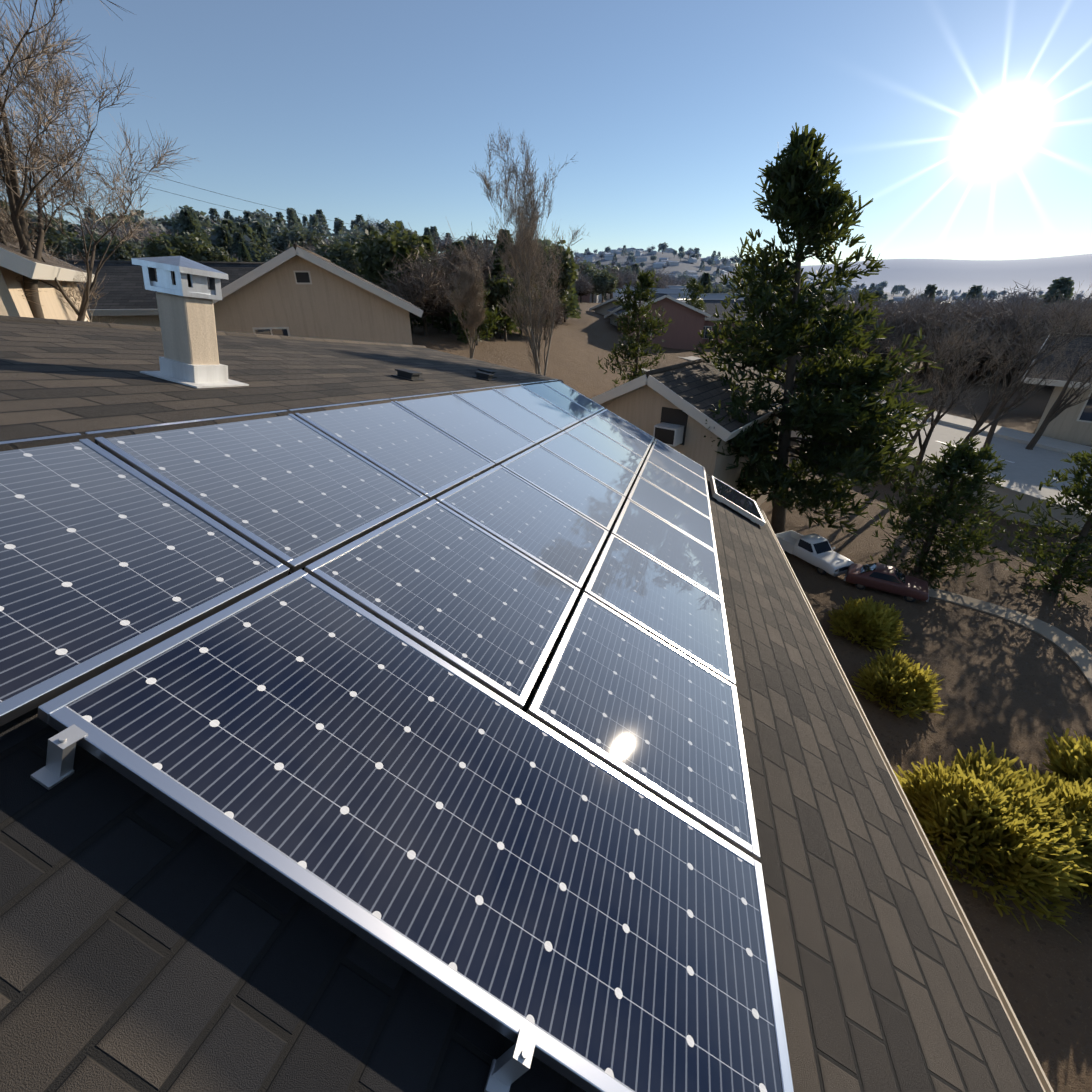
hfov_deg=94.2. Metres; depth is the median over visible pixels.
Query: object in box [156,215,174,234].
round tree
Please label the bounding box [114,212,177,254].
tree
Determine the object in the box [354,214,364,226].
tree cone
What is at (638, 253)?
hill town house
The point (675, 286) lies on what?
town house
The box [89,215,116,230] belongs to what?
round tree
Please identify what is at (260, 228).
tree cone
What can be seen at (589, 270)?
round tree
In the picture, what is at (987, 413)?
bare tree
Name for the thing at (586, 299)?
town house
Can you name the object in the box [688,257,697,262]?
hill town house
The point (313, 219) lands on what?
tree cone
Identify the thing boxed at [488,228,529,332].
cone tree
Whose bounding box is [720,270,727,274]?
hill town house
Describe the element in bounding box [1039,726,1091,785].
yellow shrub
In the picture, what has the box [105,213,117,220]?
tree cone
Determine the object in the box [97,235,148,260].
round tree
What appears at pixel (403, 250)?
cone tree
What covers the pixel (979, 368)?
bare valley tree
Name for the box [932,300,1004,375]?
bare valley tree
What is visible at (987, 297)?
bare tree
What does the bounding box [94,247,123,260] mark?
bare tree
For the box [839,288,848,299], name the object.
valley tree cone
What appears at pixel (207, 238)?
tree cone
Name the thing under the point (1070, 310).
bare valley tree
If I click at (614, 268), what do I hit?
round valley tree
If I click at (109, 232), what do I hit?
bare tree
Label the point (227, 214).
tree cone
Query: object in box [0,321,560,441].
house roof
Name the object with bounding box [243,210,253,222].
tree cone
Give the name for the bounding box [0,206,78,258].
round tree
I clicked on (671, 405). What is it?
house
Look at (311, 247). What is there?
bare tree
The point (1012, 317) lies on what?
bare valley tree
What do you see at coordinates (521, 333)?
cone tree
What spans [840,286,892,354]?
bare valley tree
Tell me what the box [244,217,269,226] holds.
round tree
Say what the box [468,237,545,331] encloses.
bare tree
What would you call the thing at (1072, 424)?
roadside house
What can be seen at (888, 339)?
bare valley tree
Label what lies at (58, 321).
house ridge cap
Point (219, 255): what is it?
round tree
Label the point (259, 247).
tree cone
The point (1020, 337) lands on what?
bare valley tree
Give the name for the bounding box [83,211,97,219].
tree cone
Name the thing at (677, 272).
hill town house
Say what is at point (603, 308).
town house
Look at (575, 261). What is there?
bare tree
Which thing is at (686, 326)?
town house
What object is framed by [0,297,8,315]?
neighbour porch post
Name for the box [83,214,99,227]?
round tree
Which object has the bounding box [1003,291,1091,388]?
bare valley tree
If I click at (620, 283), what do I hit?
bare valley tree
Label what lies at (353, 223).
tree cone
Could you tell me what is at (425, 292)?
bare tree
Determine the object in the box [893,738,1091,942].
yellow shrub
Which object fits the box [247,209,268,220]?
round tree
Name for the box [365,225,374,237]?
tree cone
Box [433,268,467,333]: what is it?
tree
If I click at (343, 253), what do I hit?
round tree
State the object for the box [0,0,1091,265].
sky
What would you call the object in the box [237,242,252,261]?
cone tree
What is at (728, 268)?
hill town house
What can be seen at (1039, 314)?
bare valley tree
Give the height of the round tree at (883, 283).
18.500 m
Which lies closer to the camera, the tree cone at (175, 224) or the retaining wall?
the retaining wall
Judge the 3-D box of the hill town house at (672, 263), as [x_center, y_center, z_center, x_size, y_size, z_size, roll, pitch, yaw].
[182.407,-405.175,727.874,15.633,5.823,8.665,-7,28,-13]
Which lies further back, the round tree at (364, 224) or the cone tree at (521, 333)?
the round tree at (364, 224)
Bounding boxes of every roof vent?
[391,369,423,380]
[472,371,495,380]
[475,369,496,377]
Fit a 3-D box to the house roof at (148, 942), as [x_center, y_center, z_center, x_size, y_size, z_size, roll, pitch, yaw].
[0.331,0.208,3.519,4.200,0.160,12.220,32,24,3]
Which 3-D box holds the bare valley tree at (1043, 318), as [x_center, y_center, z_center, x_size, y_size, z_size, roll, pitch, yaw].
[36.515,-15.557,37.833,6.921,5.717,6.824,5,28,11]
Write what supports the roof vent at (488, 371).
on the house
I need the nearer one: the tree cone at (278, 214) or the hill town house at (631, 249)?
the tree cone at (278, 214)
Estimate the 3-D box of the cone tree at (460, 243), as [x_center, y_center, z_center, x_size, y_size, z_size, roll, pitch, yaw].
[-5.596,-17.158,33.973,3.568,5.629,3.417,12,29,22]
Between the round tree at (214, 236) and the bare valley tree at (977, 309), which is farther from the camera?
the round tree at (214, 236)
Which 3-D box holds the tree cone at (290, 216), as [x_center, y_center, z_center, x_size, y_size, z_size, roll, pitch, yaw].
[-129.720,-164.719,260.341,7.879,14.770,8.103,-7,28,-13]
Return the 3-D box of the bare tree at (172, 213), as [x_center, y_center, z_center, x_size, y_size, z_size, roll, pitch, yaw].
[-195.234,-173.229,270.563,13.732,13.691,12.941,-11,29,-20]
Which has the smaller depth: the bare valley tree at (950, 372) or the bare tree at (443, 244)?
the bare valley tree at (950, 372)
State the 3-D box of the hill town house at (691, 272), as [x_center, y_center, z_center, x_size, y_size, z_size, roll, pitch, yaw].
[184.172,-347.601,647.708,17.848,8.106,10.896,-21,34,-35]
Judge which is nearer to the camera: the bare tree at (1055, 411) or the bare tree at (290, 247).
the bare tree at (1055, 411)
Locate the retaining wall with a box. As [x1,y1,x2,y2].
[642,369,1091,531]
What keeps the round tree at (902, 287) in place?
on the ground at (1013, 688)
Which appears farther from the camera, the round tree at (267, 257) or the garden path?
the round tree at (267, 257)
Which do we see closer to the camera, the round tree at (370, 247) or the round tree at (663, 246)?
the round tree at (370, 247)
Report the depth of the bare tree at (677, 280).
298.64 m
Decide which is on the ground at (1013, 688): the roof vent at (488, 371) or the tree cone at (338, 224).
the tree cone at (338, 224)
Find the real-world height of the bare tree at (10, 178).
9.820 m
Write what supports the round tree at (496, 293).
on the ground at (1013, 688)
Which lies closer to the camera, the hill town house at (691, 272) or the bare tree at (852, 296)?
the bare tree at (852, 296)
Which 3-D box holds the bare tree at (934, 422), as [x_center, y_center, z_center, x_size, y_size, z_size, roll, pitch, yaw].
[12.463,-4.351,16.366,2.585,6.514,3.018,7,28,13]
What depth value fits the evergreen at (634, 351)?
26.96 m
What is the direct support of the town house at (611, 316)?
on the ground at (1013, 688)
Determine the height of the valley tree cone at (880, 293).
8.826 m
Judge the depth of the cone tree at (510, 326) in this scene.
32.25 m
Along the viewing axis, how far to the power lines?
37.25 m
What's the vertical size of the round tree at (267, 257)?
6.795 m
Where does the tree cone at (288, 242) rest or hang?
on the ground at (1013, 688)
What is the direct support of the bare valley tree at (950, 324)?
on the ground at (1013, 688)
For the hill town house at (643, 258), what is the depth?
757.52 m
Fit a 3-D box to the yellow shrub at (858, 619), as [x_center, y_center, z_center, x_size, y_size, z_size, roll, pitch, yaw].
[6.571,1.470,10.359,1.474,0.918,1.443,-19,33,-32]
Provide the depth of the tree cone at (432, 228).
295.26 m
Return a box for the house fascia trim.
[759,506,1045,1091]
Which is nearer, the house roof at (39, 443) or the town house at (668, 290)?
the house roof at (39, 443)
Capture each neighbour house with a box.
[0,235,93,321]
[212,244,422,344]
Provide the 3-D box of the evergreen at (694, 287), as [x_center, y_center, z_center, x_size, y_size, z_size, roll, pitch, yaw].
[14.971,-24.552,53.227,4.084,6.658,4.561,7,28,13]
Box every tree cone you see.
[66,223,84,236]
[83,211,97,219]
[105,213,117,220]
[171,219,179,236]
[178,209,210,246]
[183,207,205,230]
[201,228,213,250]
[208,208,220,228]
[215,223,232,257]
[220,218,239,255]
[223,210,236,226]
[231,232,256,261]
[235,221,261,260]
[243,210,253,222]
[246,241,259,261]
[251,221,274,255]
[251,231,266,256]
[273,217,283,225]
[275,212,287,228]
[284,240,292,250]
[286,208,297,230]
[302,215,309,228]
[308,214,325,241]
[315,209,330,235]
[332,219,347,234]
[350,220,356,231]
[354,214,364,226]
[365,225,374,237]
[423,227,436,251]
[430,226,439,250]
[466,235,479,252]
[620,245,626,255]
[631,263,640,283]
[698,261,704,271]
[698,272,712,292]
[714,268,719,277]
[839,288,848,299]
[874,290,884,303]
[891,285,897,295]
[920,284,936,302]
[964,285,983,301]
[1038,276,1073,306]
[1052,294,1061,303]
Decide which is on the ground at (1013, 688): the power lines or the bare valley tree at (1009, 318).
the bare valley tree at (1009, 318)
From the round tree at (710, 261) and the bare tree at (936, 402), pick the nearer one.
the bare tree at (936, 402)
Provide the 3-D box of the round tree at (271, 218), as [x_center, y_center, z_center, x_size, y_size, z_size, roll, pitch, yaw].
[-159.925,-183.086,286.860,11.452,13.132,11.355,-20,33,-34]
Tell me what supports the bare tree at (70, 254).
on the ground at (1013, 688)
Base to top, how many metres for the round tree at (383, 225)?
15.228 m
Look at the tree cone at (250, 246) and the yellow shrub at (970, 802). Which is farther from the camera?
the tree cone at (250, 246)
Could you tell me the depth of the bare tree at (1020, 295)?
126.56 m
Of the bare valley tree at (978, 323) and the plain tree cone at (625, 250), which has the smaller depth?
the bare valley tree at (978, 323)
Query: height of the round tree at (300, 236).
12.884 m
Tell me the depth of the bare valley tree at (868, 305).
42.85 m
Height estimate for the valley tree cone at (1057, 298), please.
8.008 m
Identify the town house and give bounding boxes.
[578,277,589,302]
[584,256,594,261]
[589,296,626,315]
[590,293,601,302]
[604,298,705,325]
[605,255,612,259]
[607,292,711,349]
[611,288,697,298]
[624,285,685,287]
[626,248,635,251]
[635,250,643,255]
[637,257,646,260]
[653,263,666,267]
[664,293,748,299]
[667,261,678,265]
[669,271,681,276]
[683,270,697,274]
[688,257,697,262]
[700,300,807,345]
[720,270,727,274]
[724,266,734,270]
[893,297,905,300]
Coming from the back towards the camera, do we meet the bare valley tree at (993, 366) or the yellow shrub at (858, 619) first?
the bare valley tree at (993, 366)
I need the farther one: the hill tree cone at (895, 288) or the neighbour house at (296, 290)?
the hill tree cone at (895, 288)
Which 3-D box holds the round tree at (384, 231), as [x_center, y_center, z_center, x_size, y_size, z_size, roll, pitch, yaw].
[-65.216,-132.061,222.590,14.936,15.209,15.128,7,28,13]
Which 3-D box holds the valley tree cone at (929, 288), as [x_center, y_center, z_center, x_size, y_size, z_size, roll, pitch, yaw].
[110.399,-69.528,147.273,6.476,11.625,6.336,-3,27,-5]
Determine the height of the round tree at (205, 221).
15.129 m
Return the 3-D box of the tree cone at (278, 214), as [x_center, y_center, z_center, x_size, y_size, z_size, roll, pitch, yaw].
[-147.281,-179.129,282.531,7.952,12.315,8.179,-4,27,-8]
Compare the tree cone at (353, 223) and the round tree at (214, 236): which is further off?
the tree cone at (353, 223)
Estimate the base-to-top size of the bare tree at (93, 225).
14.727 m
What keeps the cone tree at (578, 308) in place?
on the ground at (1013, 688)
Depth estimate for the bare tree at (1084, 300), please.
110.37 m
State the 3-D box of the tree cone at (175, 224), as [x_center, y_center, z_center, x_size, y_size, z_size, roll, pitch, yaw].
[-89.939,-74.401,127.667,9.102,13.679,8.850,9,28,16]
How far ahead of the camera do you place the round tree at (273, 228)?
187.64 m
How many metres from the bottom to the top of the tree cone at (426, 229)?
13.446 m
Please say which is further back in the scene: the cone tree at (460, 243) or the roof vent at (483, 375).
the cone tree at (460, 243)
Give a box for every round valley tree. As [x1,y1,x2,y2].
[577,260,596,273]
[604,263,628,276]
[712,283,731,292]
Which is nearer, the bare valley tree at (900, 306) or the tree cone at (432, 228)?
the bare valley tree at (900, 306)
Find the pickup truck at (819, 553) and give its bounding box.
[775,530,853,576]
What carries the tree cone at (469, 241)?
on the ground at (1013, 688)
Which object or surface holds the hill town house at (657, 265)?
on the ground at (1013, 688)
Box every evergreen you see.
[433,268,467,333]
[446,280,509,345]
[596,270,674,388]
[678,278,709,311]
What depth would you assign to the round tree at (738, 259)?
830.54 m
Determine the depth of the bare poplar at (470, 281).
22.46 m
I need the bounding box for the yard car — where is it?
[844,563,928,601]
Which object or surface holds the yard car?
on the ground at (1013, 688)
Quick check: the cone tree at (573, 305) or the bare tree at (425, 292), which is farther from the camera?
the cone tree at (573, 305)
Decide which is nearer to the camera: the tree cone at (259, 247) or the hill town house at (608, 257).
the tree cone at (259, 247)
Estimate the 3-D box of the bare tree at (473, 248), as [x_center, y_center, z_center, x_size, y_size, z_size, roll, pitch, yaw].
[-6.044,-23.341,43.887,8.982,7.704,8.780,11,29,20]
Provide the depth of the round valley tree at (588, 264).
162.70 m
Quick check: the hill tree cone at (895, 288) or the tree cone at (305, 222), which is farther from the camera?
the hill tree cone at (895, 288)
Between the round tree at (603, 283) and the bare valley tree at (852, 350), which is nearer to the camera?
the bare valley tree at (852, 350)
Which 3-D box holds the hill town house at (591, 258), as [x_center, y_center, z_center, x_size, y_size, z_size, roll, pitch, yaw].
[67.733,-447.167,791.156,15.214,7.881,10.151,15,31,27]
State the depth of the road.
19.52 m
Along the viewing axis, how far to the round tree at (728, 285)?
415.35 m
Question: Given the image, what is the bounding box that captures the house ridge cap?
[0,315,425,347]
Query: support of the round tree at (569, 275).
on the ground at (1013, 688)
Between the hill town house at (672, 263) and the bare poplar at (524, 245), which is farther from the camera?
the hill town house at (672, 263)
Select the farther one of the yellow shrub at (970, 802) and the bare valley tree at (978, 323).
the bare valley tree at (978, 323)
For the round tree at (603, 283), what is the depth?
80.93 m
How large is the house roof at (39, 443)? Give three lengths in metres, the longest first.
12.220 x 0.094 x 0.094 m
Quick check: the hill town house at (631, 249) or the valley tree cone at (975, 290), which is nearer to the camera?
the valley tree cone at (975, 290)
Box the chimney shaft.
[131,256,248,387]
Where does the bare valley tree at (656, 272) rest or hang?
on the ground at (1013, 688)
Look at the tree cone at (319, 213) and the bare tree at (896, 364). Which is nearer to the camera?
the bare tree at (896, 364)
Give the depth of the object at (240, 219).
262.17 m
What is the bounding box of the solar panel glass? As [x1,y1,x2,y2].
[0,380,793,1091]
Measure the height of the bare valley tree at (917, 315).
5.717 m
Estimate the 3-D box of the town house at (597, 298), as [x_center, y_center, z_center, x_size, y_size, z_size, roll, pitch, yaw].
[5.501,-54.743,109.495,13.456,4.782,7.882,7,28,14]
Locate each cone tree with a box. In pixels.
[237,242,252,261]
[390,245,431,332]
[420,235,437,324]
[438,241,472,325]
[482,258,520,338]
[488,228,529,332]
[496,248,546,335]
[555,251,579,320]
[558,283,581,321]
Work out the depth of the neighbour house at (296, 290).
17.16 m
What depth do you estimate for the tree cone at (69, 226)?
103.93 m
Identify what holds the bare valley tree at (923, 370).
on the ground at (1013, 688)
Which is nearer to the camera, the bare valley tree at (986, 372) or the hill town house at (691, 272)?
the bare valley tree at (986, 372)
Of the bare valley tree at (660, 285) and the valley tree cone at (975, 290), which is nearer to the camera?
the bare valley tree at (660, 285)
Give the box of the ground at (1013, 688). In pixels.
[261,238,1091,1091]
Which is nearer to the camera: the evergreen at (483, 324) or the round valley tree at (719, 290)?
the evergreen at (483, 324)
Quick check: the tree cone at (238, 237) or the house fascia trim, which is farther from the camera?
the tree cone at (238, 237)
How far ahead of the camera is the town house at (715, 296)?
58.46 m
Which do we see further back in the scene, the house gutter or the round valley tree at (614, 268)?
the round valley tree at (614, 268)
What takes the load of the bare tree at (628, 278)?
on the ground at (1013, 688)
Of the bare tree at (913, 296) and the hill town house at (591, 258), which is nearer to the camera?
the bare tree at (913, 296)
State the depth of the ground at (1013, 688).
10.55 m
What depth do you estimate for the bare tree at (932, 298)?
129.61 m
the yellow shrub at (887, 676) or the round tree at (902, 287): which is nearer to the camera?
the yellow shrub at (887, 676)
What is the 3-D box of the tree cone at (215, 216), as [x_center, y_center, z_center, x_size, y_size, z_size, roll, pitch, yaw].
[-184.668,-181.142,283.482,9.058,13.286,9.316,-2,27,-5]
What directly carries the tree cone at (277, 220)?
on the ground at (1013, 688)
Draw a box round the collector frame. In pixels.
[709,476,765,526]
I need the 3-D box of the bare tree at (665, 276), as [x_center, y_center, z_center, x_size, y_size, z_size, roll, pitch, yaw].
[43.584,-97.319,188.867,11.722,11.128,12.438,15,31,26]
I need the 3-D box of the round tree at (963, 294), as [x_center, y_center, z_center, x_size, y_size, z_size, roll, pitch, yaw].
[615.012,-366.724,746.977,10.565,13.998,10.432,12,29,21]
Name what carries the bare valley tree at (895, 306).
on the ground at (1013, 688)
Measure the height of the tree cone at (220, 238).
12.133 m
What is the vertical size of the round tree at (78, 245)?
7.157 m
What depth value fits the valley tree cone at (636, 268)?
208.92 m
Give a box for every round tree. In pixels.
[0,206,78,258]
[61,228,129,259]
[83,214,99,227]
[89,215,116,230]
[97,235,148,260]
[109,209,166,235]
[140,231,212,261]
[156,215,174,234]
[174,205,213,230]
[191,246,237,261]
[208,221,261,260]
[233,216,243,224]
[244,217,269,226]
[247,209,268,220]
[253,209,273,221]
[260,248,283,261]
[266,220,288,246]
[268,223,326,253]
[312,240,362,276]
[327,230,346,243]
[328,234,360,250]
[340,225,364,237]
[352,221,430,289]
[358,220,372,229]
[358,231,416,283]
[373,226,381,235]
[374,218,394,233]
[383,224,403,236]
[482,269,527,341]
[530,236,553,249]
[534,236,579,307]
[578,265,606,302]
[591,270,618,302]
[627,255,635,261]
[658,242,667,253]
[677,251,684,260]
[678,272,689,279]
[707,259,713,264]
[710,275,715,281]
[726,283,736,290]
[733,257,741,262]
[880,280,887,287]
[898,284,905,291]
[960,292,967,298]
[987,290,998,299]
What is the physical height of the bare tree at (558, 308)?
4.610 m
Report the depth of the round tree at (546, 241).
131.63 m
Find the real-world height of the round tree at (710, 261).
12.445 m
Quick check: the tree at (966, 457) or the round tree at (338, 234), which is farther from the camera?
the round tree at (338, 234)
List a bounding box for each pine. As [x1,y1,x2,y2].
[692,122,943,535]
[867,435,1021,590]
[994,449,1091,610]
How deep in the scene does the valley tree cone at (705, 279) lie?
90.36 m
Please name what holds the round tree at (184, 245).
on the ground at (1013, 688)
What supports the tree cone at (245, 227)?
on the ground at (1013, 688)
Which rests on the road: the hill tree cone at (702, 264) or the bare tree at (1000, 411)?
the bare tree at (1000, 411)
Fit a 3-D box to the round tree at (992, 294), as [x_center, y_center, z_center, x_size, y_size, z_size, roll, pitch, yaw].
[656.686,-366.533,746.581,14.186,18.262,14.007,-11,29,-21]
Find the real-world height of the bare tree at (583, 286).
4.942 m
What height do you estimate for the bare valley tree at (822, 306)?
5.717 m
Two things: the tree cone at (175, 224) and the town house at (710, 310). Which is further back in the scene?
the tree cone at (175, 224)
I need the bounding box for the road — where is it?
[651,356,1091,507]
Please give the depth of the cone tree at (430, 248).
34.91 m
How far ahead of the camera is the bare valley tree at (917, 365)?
37.05 m
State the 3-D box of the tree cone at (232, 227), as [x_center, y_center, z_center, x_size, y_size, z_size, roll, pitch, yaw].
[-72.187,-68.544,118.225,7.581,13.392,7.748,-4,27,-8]
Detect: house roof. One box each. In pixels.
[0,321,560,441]
[0,380,563,451]
[0,442,1043,1091]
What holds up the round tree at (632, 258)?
on the ground at (1013, 688)
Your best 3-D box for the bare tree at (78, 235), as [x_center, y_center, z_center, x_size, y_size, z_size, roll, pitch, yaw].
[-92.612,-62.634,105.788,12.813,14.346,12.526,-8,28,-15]
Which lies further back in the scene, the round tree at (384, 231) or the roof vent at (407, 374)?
the round tree at (384, 231)
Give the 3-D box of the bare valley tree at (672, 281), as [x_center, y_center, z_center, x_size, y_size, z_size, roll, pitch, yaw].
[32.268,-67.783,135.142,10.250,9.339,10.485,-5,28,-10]
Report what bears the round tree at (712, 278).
on the ground at (1013, 688)
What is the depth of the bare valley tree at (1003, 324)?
32.76 m
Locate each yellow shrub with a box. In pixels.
[826,596,908,651]
[851,648,945,719]
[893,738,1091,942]
[1010,760,1091,907]
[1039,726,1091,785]
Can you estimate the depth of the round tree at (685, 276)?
416.33 m
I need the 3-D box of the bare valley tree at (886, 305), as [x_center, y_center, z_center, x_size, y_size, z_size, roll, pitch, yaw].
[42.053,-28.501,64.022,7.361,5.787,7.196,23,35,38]
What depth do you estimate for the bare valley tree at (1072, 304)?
35.96 m
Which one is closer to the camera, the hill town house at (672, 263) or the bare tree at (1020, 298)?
the bare tree at (1020, 298)
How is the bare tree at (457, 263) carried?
on the ground at (1013, 688)
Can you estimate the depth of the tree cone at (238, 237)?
111.12 m
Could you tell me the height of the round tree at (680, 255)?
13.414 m
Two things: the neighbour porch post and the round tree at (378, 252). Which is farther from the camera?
the round tree at (378, 252)
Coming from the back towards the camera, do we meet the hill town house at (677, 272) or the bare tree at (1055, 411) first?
the hill town house at (677, 272)
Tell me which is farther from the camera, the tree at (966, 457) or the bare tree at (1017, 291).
the bare tree at (1017, 291)
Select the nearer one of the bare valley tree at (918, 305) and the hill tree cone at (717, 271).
the bare valley tree at (918, 305)
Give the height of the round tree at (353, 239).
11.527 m
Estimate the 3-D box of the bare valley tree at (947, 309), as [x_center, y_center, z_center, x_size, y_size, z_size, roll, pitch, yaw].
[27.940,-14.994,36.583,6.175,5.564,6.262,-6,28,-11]
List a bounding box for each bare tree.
[0,0,199,320]
[0,196,117,323]
[58,244,103,260]
[65,206,121,242]
[67,212,133,238]
[88,217,146,239]
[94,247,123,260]
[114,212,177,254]
[166,205,179,218]
[272,241,311,258]
[303,233,353,254]
[349,261,371,282]
[377,242,460,335]
[410,218,514,312]
[434,222,493,268]
[434,232,455,249]
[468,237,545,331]
[535,285,569,339]
[555,239,588,272]
[574,271,593,302]
[619,264,639,284]
[653,268,675,284]
[671,275,683,284]
[845,282,874,303]
[856,331,926,411]
[882,324,1028,482]
[896,288,926,303]
[904,298,1011,493]
[912,291,945,305]
[962,284,1091,443]
[969,287,1006,304]
[983,285,1091,453]
[990,281,1047,306]
[997,281,1033,301]
[1005,288,1041,302]
[1025,339,1091,449]
[1075,294,1091,305]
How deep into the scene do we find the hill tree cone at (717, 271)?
673.78 m
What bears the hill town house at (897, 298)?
on the ground at (1013, 688)
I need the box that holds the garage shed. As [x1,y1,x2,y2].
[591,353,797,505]
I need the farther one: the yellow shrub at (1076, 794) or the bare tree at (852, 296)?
the bare tree at (852, 296)
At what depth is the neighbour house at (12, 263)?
8.26 m
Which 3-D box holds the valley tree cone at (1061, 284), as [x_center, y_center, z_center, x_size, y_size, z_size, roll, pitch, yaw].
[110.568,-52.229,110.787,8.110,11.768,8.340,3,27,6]
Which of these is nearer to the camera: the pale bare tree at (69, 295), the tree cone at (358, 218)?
the pale bare tree at (69, 295)
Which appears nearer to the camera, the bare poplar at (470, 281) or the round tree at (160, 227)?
the bare poplar at (470, 281)
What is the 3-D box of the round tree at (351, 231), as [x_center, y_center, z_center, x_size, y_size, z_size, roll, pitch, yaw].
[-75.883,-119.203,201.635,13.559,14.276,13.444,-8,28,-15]
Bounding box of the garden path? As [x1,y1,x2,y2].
[929,587,1091,686]
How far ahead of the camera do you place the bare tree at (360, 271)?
36.40 m
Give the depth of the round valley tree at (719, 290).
140.78 m
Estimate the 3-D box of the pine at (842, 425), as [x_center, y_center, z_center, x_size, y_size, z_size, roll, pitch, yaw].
[6.786,-4.542,12.813,6.094,9.949,6.357,7,28,13]
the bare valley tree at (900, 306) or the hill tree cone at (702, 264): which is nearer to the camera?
the bare valley tree at (900, 306)
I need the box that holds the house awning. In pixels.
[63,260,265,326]
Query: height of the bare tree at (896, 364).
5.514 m
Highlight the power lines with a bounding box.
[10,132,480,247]
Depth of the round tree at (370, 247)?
36.31 m
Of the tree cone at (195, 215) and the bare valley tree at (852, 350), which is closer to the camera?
the bare valley tree at (852, 350)
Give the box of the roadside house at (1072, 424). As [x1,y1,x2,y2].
[1021,333,1091,445]
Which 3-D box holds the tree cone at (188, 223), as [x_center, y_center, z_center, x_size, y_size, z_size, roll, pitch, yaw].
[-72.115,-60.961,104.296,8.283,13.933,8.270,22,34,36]
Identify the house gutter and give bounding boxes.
[762,510,1053,1091]
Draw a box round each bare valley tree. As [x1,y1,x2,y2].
[604,265,627,298]
[627,268,669,287]
[650,271,669,287]
[663,274,683,284]
[801,297,857,363]
[807,295,879,363]
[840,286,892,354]
[845,290,899,323]
[850,295,930,360]
[867,297,897,311]
[872,295,949,375]
[876,296,919,316]
[888,291,934,319]
[890,292,951,359]
[891,289,966,371]
[895,288,1011,379]
[904,292,995,373]
[910,295,975,364]
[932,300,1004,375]
[938,293,1012,377]
[959,294,997,368]
[974,294,1046,374]
[975,290,1025,374]
[976,293,1091,386]
[977,292,1050,379]
[977,295,1051,381]
[978,287,1058,378]
[978,288,1031,375]
[1000,292,1091,385]
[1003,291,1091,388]
[1016,297,1076,372]
[1041,295,1090,314]
[1045,302,1091,318]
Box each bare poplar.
[440,244,491,358]
[470,122,590,375]
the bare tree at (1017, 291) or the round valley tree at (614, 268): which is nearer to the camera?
the bare tree at (1017, 291)
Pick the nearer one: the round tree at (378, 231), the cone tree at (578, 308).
the cone tree at (578, 308)

